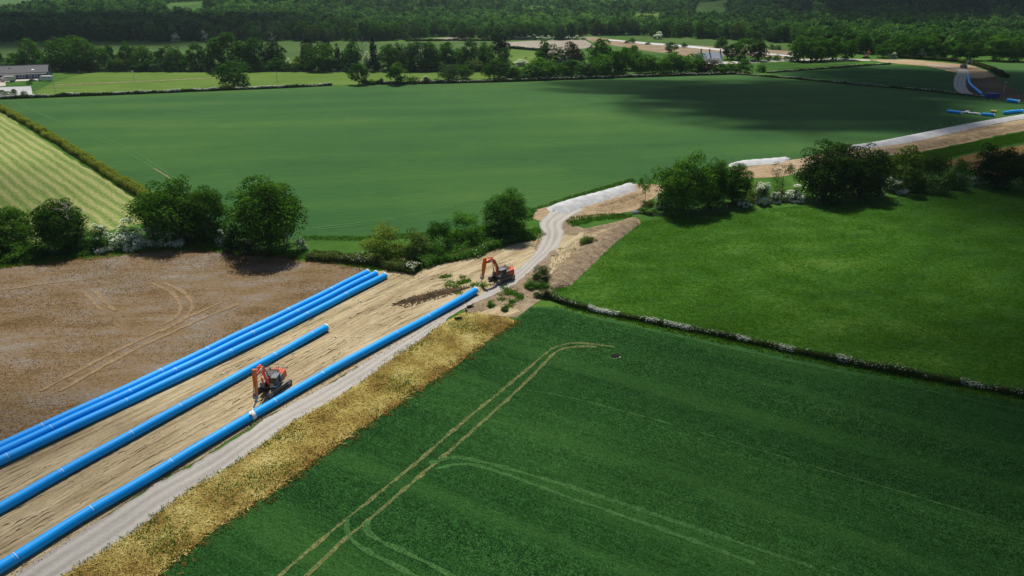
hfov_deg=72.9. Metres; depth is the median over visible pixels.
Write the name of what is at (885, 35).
woodland tree
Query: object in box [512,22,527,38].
woodland tree
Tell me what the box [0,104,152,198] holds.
field hedge
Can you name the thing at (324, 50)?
broadleaf tree
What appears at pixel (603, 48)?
broadleaf tree
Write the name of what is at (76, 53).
broadleaf tree
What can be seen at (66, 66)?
bush
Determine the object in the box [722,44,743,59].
broadleaf tree
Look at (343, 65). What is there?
bush
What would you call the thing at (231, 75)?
single tree
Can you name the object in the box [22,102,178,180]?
wheel track
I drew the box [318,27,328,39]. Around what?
woodland tree
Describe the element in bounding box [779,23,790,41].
woodland tree
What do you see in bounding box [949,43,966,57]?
broadleaf tree
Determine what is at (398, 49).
broadleaf tree
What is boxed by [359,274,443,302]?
wheel rut
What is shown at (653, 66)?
tall tree
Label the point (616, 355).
manhole
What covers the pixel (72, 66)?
bush
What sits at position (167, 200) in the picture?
oak tree
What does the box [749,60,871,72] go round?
pasture
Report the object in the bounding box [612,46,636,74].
broadleaf tree
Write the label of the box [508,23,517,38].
woodland tree
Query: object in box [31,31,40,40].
woodland tree
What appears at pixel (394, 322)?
wheel rut
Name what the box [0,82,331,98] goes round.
field hedge
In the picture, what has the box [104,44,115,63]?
broadleaf tree
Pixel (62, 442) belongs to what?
wheel rut
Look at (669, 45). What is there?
broadleaf tree
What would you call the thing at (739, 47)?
tall tree
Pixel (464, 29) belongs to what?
woodland tree
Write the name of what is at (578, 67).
broadleaf tree
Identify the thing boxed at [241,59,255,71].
bush
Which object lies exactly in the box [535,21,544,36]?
woodland tree
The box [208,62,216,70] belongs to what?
bush
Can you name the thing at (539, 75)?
bush
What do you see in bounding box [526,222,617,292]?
soil clods
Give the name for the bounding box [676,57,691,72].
broadleaf tree
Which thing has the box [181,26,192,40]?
woodland tree
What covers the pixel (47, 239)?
hedge bush
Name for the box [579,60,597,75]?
broadleaf tree
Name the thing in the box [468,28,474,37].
woodland tree
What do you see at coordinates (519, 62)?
hawthorn
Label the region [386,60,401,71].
bush
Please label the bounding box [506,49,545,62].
paddock
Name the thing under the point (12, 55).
broadleaf tree
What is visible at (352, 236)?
verge grass
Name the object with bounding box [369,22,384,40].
woodland tree
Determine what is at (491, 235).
shrub
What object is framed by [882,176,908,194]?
hawthorn
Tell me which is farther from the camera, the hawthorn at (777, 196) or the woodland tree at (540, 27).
the woodland tree at (540, 27)
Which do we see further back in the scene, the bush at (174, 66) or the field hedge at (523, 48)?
the field hedge at (523, 48)
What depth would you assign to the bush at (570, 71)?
483.46 m
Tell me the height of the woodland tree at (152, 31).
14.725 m
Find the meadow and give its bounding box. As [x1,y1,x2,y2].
[555,187,1023,389]
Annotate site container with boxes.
[984,93,999,97]
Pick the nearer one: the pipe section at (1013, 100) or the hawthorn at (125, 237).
the hawthorn at (125, 237)
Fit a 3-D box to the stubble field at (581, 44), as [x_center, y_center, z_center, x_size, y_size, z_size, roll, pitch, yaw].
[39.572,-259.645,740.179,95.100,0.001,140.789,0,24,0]
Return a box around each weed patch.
[434,273,454,280]
[444,274,471,293]
[470,281,493,287]
[497,284,517,295]
[498,290,527,308]
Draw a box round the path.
[58,77,220,84]
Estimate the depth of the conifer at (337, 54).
519.24 m
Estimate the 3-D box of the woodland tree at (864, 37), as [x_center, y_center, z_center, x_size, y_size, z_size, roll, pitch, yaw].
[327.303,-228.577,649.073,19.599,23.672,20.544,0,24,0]
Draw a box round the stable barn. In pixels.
[0,64,51,78]
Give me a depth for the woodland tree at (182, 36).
783.87 m
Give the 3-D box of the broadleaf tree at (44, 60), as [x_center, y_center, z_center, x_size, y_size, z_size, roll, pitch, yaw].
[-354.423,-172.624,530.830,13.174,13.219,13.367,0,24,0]
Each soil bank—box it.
[545,217,640,288]
[596,192,644,206]
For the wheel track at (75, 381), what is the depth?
126.75 m
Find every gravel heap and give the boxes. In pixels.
[547,183,636,212]
[729,157,790,166]
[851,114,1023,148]
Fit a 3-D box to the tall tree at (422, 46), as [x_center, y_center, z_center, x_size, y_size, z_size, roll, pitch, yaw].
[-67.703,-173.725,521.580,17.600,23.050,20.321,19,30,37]
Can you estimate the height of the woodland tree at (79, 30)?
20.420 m
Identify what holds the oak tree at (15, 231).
on the ground at (342, 246)
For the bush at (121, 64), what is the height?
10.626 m
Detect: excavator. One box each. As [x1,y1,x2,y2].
[252,364,291,399]
[480,257,514,284]
[960,59,972,67]
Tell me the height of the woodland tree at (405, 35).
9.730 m
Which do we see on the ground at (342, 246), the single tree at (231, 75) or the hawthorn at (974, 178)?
the hawthorn at (974, 178)
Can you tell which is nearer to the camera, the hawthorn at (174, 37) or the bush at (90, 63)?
the bush at (90, 63)
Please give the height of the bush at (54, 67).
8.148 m
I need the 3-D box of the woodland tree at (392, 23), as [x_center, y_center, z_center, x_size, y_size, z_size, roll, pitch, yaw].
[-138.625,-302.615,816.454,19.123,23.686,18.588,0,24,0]
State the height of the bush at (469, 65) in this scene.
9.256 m
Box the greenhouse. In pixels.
[38,76,52,80]
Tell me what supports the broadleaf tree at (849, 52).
on the ground at (342, 246)
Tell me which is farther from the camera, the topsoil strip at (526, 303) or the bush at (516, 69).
the bush at (516, 69)
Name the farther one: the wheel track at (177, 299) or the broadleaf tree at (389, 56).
the broadleaf tree at (389, 56)
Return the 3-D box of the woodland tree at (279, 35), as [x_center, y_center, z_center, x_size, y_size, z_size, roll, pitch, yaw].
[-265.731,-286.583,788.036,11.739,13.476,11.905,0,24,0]
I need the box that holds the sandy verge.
[533,184,662,222]
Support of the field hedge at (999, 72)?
on the ground at (342, 246)
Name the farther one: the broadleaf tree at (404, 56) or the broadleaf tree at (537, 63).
the broadleaf tree at (404, 56)
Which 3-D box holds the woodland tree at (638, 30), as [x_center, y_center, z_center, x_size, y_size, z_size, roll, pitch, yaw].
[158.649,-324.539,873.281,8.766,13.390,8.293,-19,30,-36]
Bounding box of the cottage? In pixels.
[696,49,721,62]
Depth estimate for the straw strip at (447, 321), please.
100.32 m
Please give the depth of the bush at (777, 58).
592.19 m
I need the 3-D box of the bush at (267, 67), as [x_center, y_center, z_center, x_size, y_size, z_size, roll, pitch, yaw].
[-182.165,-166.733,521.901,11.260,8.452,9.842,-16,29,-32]
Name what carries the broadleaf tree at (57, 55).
on the ground at (342, 246)
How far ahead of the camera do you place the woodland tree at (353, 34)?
777.43 m
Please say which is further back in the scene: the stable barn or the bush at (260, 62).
the bush at (260, 62)
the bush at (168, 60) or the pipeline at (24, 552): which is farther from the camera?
the bush at (168, 60)
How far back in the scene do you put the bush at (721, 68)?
505.80 m
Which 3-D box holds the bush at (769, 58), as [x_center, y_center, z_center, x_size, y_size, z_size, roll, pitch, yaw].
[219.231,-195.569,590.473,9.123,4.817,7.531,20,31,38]
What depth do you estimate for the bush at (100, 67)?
520.27 m
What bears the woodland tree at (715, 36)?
on the ground at (342, 246)
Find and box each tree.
[0,53,26,64]
[0,205,34,250]
[15,38,41,64]
[23,197,88,253]
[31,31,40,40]
[38,54,53,68]
[40,24,54,40]
[40,37,80,70]
[50,29,62,40]
[59,24,70,39]
[62,35,105,70]
[70,23,87,39]
[81,25,91,39]
[96,47,110,68]
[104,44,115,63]
[115,41,137,67]
[121,173,201,245]
[129,44,153,69]
[150,29,156,41]
[153,48,173,69]
[164,45,187,68]
[172,23,182,36]
[176,32,184,40]
[177,184,234,243]
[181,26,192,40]
[183,41,206,68]
[195,24,208,41]
[198,48,215,70]
[204,22,213,40]
[205,32,252,69]
[207,29,219,38]
[211,60,252,86]
[219,174,308,257]
[219,215,251,253]
[231,31,238,40]
[231,42,254,64]
[238,37,269,67]
[261,32,269,40]
[263,39,286,66]
[266,26,278,40]
[272,30,282,40]
[281,29,290,39]
[291,30,300,40]
[298,46,311,64]
[299,38,313,58]
[303,25,319,41]
[304,42,333,71]
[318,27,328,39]
[319,38,332,52]
[324,28,335,40]
[331,23,341,39]
[340,24,349,40]
[340,42,361,70]
[346,63,369,84]
[347,27,358,40]
[348,22,358,40]
[358,30,365,40]
[367,28,376,41]
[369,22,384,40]
[375,44,399,69]
[380,22,393,40]
[385,24,398,39]
[385,62,408,83]
[389,20,401,34]
[393,43,406,66]
[398,42,420,71]
[402,32,408,39]
[407,25,418,38]
[408,41,434,70]
[417,21,425,36]
[419,27,428,37]
[424,41,443,69]
[427,22,438,36]
[432,19,442,35]
[436,41,456,64]
[437,23,447,36]
[437,64,458,80]
[445,48,469,65]
[454,21,468,38]
[455,64,474,79]
[458,37,478,67]
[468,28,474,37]
[474,41,495,63]
[479,187,535,238]
[480,25,489,37]
[480,57,514,78]
[487,23,495,37]
[490,32,510,55]
[492,24,500,37]
[498,46,511,64]
[500,27,511,38]
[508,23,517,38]
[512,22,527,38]
[521,66,536,77]
[523,57,558,76]
[524,22,537,38]
[534,39,552,66]
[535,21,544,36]
[544,43,570,66]
[553,24,566,39]
[559,59,585,76]
[562,41,585,65]
[566,23,574,38]
[576,18,587,33]
[577,25,583,35]
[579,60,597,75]
[585,38,613,62]
[586,53,615,75]
[591,19,604,34]
[600,26,606,35]
[605,21,617,35]
[605,51,625,72]
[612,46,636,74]
[614,26,620,34]
[619,18,630,34]
[627,18,637,34]
[628,45,644,69]
[630,54,651,73]
[636,25,640,34]
[637,175,656,197]
[640,24,648,34]
[644,55,662,73]
[650,150,721,217]
[656,56,673,74]
[657,20,668,37]
[661,51,685,72]
[663,27,671,36]
[664,42,678,52]
[671,24,683,37]
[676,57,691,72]
[681,21,692,36]
[681,53,706,72]
[688,27,693,36]
[692,20,706,38]
[692,157,730,209]
[701,22,713,37]
[711,31,717,38]
[714,36,727,46]
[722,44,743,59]
[722,162,754,205]
[723,23,731,38]
[728,22,746,39]
[732,38,759,60]
[749,40,769,60]
[751,29,760,40]
[766,33,773,41]
[769,161,797,190]
[771,24,784,41]
[771,26,783,42]
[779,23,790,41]
[786,35,812,61]
[787,27,798,42]
[790,26,804,42]
[793,138,864,206]
[795,29,806,43]
[800,36,827,61]
[805,29,813,39]
[812,38,835,60]
[823,33,834,45]
[826,35,849,59]
[833,143,898,199]
[836,39,858,59]
[843,33,856,51]
[854,30,871,53]
[863,38,875,53]
[870,35,882,52]
[874,33,890,52]
[875,40,895,57]
[886,144,925,192]
[891,33,909,53]
[894,43,908,54]
[905,35,931,55]
[922,37,943,56]
[924,33,939,52]
[933,35,944,50]
[939,41,955,57]
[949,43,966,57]
[954,31,973,54]
[960,39,984,59]
[963,37,978,55]
[968,142,1023,189]
[975,34,1013,60]
[1001,36,1023,60]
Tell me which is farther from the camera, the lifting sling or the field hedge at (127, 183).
the field hedge at (127, 183)
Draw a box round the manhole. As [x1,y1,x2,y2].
[610,353,620,358]
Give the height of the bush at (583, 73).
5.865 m
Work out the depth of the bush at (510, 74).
475.55 m
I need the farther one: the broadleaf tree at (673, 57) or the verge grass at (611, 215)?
the broadleaf tree at (673, 57)
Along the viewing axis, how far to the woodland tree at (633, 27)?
870.27 m
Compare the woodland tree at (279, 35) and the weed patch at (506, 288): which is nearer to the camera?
the weed patch at (506, 288)
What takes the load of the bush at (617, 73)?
on the ground at (342, 246)
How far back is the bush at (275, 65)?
519.96 m
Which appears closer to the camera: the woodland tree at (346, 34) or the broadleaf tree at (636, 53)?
the broadleaf tree at (636, 53)
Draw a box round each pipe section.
[947,110,962,114]
[982,113,994,116]
[1003,110,1012,113]
[1006,98,1020,103]
[1012,109,1023,112]
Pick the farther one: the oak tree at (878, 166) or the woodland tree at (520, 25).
the woodland tree at (520, 25)
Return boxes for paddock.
[32,71,493,94]
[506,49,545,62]
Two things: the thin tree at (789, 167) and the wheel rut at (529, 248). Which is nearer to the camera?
the wheel rut at (529, 248)
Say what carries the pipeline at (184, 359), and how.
on the dirt strip at (516, 263)
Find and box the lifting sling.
[249,400,257,414]
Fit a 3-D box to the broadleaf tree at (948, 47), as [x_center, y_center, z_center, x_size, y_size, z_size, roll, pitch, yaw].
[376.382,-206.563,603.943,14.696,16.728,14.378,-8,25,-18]
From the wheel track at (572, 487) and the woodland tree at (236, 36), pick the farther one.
the woodland tree at (236, 36)
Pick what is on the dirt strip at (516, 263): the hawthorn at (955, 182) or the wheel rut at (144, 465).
the wheel rut at (144, 465)
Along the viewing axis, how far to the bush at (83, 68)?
519.31 m
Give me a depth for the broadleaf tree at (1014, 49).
582.31 m
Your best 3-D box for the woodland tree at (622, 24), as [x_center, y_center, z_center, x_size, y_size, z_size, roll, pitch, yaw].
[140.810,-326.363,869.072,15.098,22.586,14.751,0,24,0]
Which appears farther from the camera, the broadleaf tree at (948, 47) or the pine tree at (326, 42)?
the broadleaf tree at (948, 47)
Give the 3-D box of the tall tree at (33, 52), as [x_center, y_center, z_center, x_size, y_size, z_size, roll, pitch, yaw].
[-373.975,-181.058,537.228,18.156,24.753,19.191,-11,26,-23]
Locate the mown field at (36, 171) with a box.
[0,112,142,251]
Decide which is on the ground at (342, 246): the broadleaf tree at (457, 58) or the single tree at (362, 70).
the broadleaf tree at (457, 58)
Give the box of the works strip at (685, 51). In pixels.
[579,37,796,58]
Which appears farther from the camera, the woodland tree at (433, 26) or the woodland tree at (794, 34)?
the woodland tree at (433, 26)
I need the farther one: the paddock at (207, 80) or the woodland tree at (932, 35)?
the woodland tree at (932, 35)
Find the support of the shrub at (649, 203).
on the ground at (342, 246)
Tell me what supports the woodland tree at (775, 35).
on the ground at (342, 246)
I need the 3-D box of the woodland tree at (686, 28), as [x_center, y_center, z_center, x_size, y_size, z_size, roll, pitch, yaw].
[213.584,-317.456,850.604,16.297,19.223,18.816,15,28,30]
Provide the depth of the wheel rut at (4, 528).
101.99 m
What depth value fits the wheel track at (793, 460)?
97.16 m
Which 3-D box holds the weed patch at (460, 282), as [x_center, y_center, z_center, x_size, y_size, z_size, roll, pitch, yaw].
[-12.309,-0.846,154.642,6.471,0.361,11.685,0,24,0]
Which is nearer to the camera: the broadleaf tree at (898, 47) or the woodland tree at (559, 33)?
the broadleaf tree at (898, 47)
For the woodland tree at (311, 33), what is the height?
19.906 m
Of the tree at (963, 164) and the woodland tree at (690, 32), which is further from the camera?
the woodland tree at (690, 32)
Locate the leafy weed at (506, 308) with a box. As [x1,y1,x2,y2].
[500,304,508,311]
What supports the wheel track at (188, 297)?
on the dry field at (259, 297)
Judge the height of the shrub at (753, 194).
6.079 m
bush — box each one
[0,90,9,95]
[0,240,13,262]
[0,240,53,263]
[8,58,20,64]
[8,89,17,94]
[24,225,89,259]
[51,62,66,71]
[57,57,75,70]
[62,228,102,257]
[66,60,82,70]
[68,61,77,70]
[75,62,94,71]
[84,58,98,70]
[91,64,112,71]
[105,58,122,70]
[113,58,128,71]
[122,59,136,70]
[133,60,151,71]
[137,58,153,71]
[149,58,165,71]
[161,57,174,70]
[171,61,185,70]
[175,228,205,244]
[176,59,194,71]
[190,61,203,70]
[194,58,210,71]
[205,229,228,242]
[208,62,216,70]
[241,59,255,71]
[254,60,272,70]
[264,61,277,71]
[268,57,288,70]
[270,63,281,71]
[280,63,293,71]
[287,56,305,70]
[291,64,305,71]
[298,63,311,70]
[307,60,324,71]
[326,58,341,71]
[334,61,348,71]
[371,65,386,71]
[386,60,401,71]
[405,76,419,84]
[407,64,419,71]
[411,64,422,70]
[420,55,436,71]
[432,59,444,70]
[462,59,474,70]
[467,59,483,70]
[478,53,485,69]
[482,58,491,70]
[502,68,520,78]
[507,67,524,77]
[518,70,534,78]
[530,66,546,77]
[551,63,569,76]
[561,67,575,76]
[576,70,588,75]
[610,70,626,75]
[698,59,721,72]
[712,63,727,72]
[723,61,740,71]
[732,59,753,72]
[755,63,766,71]
[764,56,772,60]
[773,54,782,60]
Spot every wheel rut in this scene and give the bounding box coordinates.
[0,251,418,471]
[0,257,404,474]
[0,260,410,486]
[0,265,434,490]
[0,268,417,483]
[0,268,438,494]
[0,272,404,478]
[0,273,443,499]
[0,278,441,518]
[0,284,412,523]
[0,286,444,528]
[0,295,443,532]
[0,298,406,540]
[0,299,435,536]
[0,303,409,545]
[0,308,431,549]
[0,312,421,554]
[328,303,429,349]
[332,312,405,337]
[335,323,380,357]
[350,292,426,317]
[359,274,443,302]
[393,273,472,281]
[413,243,529,277]
[422,247,534,282]
[433,250,537,285]
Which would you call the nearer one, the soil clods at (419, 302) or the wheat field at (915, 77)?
the soil clods at (419, 302)
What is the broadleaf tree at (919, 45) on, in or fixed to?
on the ground at (342, 246)
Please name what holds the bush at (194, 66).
on the ground at (342, 246)
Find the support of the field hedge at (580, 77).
on the ground at (342, 246)
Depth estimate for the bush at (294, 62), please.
520.64 m
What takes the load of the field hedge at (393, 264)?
on the ground at (342, 246)
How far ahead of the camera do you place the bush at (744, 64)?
509.49 m
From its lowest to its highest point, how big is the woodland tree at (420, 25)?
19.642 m
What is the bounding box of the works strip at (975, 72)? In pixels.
[874,59,993,77]
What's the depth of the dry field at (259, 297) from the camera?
141.44 m
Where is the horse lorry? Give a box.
[0,76,15,81]
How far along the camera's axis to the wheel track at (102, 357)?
127.10 m
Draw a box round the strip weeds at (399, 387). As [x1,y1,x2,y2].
[71,313,493,575]
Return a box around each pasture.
[0,41,512,69]
[622,35,791,49]
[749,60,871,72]
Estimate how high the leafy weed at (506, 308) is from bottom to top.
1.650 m
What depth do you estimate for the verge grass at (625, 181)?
223.31 m
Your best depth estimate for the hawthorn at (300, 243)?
173.68 m
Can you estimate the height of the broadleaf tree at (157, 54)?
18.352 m
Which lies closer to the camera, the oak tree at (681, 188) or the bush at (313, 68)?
the oak tree at (681, 188)
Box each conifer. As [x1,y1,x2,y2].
[333,43,343,68]
[365,36,380,70]
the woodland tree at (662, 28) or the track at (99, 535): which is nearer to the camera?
the track at (99, 535)
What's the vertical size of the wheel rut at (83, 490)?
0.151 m
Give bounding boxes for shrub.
[351,221,405,260]
[396,227,433,259]
[421,242,447,257]
[425,221,456,252]
[446,210,487,248]
[468,222,495,239]
[524,278,539,289]
[532,265,550,281]
[532,281,552,298]
[578,236,596,245]
[638,199,657,214]
[743,181,770,203]
[768,185,794,201]
[905,177,929,192]
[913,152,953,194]
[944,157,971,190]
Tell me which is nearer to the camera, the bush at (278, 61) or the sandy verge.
the sandy verge
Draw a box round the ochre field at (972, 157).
[948,145,1023,174]
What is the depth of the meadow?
157.02 m
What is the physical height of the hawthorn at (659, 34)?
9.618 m
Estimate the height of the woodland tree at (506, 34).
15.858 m
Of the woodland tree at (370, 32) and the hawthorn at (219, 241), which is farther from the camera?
the woodland tree at (370, 32)
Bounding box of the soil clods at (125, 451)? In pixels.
[0,278,468,553]
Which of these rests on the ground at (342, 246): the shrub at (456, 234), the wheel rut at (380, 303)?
the shrub at (456, 234)
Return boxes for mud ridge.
[392,287,469,305]
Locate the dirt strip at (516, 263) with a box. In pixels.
[0,239,536,575]
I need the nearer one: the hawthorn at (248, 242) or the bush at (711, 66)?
the hawthorn at (248, 242)
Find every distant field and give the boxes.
[634,12,659,19]
[698,1,725,9]
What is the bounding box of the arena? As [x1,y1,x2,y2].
[0,86,32,95]
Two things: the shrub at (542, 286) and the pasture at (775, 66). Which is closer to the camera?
the shrub at (542, 286)
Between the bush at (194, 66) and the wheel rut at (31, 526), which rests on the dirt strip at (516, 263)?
the wheel rut at (31, 526)
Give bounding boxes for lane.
[699,58,870,64]
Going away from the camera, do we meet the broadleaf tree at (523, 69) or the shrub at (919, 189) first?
the shrub at (919, 189)
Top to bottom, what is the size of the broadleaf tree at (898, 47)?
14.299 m
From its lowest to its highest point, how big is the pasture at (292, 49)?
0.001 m
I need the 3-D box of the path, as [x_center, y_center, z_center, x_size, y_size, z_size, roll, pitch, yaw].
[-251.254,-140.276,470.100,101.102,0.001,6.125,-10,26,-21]
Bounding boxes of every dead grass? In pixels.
[0,248,366,269]
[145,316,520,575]
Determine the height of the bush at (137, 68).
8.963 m
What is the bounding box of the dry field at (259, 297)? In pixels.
[0,251,369,440]
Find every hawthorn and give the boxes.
[89,223,117,254]
[109,218,146,251]
[141,224,162,247]
[153,220,184,247]
[171,33,179,41]
[201,30,208,41]
[215,229,224,246]
[241,238,260,252]
[293,237,307,250]
[363,51,371,70]
[514,59,527,66]
[653,31,662,38]
[654,191,669,208]
[737,196,751,207]
[754,182,770,205]
[770,192,780,203]
[781,184,804,202]
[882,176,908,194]
[888,52,897,58]
[948,174,965,188]
[969,176,980,185]
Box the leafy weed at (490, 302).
[487,299,496,306]
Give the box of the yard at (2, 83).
[0,78,38,85]
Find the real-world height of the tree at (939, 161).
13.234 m
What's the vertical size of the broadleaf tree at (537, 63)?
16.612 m
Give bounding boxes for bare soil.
[479,305,520,315]
[549,227,610,273]
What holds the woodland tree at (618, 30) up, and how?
on the ground at (342, 246)
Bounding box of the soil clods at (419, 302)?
[392,285,471,307]
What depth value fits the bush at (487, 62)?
519.27 m
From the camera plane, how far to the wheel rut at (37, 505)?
103.79 m
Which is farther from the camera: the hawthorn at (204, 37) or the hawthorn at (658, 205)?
the hawthorn at (204, 37)
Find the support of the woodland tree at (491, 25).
on the ground at (342, 246)
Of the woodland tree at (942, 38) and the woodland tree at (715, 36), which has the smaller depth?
the woodland tree at (942, 38)
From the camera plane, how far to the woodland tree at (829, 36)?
672.07 m
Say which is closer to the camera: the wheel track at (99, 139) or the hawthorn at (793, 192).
the hawthorn at (793, 192)
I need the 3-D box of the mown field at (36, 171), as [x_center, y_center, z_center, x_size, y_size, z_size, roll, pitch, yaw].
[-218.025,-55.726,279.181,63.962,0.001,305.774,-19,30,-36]
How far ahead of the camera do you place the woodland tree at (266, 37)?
783.85 m
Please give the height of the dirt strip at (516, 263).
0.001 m
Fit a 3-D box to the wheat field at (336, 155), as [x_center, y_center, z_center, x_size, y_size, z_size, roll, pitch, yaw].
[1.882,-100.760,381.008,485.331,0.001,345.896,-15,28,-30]
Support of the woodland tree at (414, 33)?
on the ground at (342, 246)
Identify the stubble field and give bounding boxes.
[434,37,466,38]
[507,40,593,49]
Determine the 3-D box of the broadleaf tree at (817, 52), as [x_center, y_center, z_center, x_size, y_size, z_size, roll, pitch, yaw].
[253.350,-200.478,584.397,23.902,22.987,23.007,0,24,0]
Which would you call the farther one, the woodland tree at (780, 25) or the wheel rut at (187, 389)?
the woodland tree at (780, 25)
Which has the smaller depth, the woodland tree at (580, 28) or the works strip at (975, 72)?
the works strip at (975, 72)
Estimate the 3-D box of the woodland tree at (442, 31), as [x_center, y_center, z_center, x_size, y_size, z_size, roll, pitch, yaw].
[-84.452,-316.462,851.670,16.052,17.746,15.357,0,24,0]
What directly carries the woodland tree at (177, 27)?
on the ground at (342, 246)
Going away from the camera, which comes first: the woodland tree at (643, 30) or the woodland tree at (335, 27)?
the woodland tree at (335, 27)
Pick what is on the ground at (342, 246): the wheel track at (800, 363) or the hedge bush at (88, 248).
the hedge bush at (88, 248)
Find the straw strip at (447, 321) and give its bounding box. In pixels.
[66,312,515,575]
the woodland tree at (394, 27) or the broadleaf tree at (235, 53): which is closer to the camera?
the broadleaf tree at (235, 53)
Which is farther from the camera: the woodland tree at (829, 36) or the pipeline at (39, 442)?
the woodland tree at (829, 36)
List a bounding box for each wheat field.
[0,75,1023,240]
[158,307,1023,575]
[774,65,954,91]
[967,62,1023,94]
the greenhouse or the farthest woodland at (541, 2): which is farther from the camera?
the farthest woodland at (541, 2)
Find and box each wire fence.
[653,179,1022,217]
[715,108,1023,164]
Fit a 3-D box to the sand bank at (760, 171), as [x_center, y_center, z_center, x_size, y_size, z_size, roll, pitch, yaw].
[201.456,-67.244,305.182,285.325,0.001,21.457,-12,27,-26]
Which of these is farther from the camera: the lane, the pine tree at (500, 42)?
the lane
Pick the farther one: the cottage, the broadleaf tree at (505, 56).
the cottage
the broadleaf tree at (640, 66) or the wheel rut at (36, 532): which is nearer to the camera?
the wheel rut at (36, 532)
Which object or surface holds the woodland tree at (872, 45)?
on the ground at (342, 246)
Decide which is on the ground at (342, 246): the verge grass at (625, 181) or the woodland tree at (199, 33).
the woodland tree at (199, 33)
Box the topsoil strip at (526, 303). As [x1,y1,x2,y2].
[462,221,620,317]
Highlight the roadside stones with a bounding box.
[8,300,471,574]
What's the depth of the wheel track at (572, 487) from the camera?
89.75 m
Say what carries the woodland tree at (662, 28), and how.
on the ground at (342, 246)
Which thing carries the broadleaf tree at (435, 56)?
on the ground at (342, 246)
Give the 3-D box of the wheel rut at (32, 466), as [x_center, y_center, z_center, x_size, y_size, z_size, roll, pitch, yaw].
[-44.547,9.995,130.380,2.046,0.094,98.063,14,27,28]
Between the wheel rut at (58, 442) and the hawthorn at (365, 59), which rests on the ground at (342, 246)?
the hawthorn at (365, 59)
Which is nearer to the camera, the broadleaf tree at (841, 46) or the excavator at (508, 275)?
the excavator at (508, 275)
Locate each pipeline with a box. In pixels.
[0,269,369,446]
[0,270,378,454]
[0,272,387,465]
[0,287,478,573]
[0,324,329,513]
[967,74,982,94]
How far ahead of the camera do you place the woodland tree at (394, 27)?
793.81 m
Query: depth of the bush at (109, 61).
519.00 m
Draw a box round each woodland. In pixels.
[0,0,1023,22]
[0,13,1023,53]
[26,0,764,8]
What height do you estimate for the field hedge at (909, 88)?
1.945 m
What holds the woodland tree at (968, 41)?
on the ground at (342, 246)
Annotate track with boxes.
[0,280,78,289]
[15,208,584,575]
[18,102,168,178]
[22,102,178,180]
[38,301,222,390]
[57,303,238,390]
[83,292,103,310]
[93,290,116,310]
[151,283,182,325]
[159,283,193,331]
[277,342,613,575]
[304,345,593,575]
[306,190,528,228]
[306,200,484,230]
[344,516,417,575]
[362,520,454,575]
[428,456,814,569]
[436,463,755,565]
[527,390,1023,527]
[590,314,1023,410]
[926,64,983,95]
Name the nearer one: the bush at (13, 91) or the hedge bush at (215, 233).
the hedge bush at (215, 233)
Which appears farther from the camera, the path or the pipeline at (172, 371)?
the path
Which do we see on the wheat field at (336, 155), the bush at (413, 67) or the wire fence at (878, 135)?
the wire fence at (878, 135)
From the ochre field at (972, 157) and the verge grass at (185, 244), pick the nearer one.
the verge grass at (185, 244)
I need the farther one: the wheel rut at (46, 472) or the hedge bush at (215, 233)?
the hedge bush at (215, 233)
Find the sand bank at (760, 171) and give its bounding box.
[740,119,1023,177]
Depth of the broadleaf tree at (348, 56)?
518.88 m
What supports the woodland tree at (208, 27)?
on the ground at (342, 246)
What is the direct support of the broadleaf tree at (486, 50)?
on the ground at (342, 246)
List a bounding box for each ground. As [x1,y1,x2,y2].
[0,0,1023,541]
[966,76,1023,101]
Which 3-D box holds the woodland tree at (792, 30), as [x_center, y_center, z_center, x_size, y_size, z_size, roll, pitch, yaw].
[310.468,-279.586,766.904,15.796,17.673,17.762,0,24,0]
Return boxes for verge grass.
[0,241,428,273]
[61,323,444,575]
[302,214,531,240]
[444,226,545,252]
[530,178,635,212]
[557,305,1023,404]
[564,212,631,226]
[886,131,1023,165]
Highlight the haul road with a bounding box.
[608,39,791,56]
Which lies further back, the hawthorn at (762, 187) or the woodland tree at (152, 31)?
the woodland tree at (152, 31)
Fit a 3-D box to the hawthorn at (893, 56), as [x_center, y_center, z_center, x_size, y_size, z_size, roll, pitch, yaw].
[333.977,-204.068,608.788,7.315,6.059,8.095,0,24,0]
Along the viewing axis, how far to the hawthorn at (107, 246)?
173.09 m
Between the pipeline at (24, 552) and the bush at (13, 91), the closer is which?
the pipeline at (24, 552)
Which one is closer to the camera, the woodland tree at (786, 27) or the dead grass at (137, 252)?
the dead grass at (137, 252)
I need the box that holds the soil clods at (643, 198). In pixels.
[590,193,652,211]
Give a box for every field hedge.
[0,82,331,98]
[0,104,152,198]
[305,249,421,273]
[365,71,736,84]
[405,38,496,40]
[416,230,535,268]
[509,45,549,50]
[543,291,1023,397]
[736,73,983,97]
[767,63,890,72]
[895,54,1009,77]
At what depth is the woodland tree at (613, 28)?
864.34 m
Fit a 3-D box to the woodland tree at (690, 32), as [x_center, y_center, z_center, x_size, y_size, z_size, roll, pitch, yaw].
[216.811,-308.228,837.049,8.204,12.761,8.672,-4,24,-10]

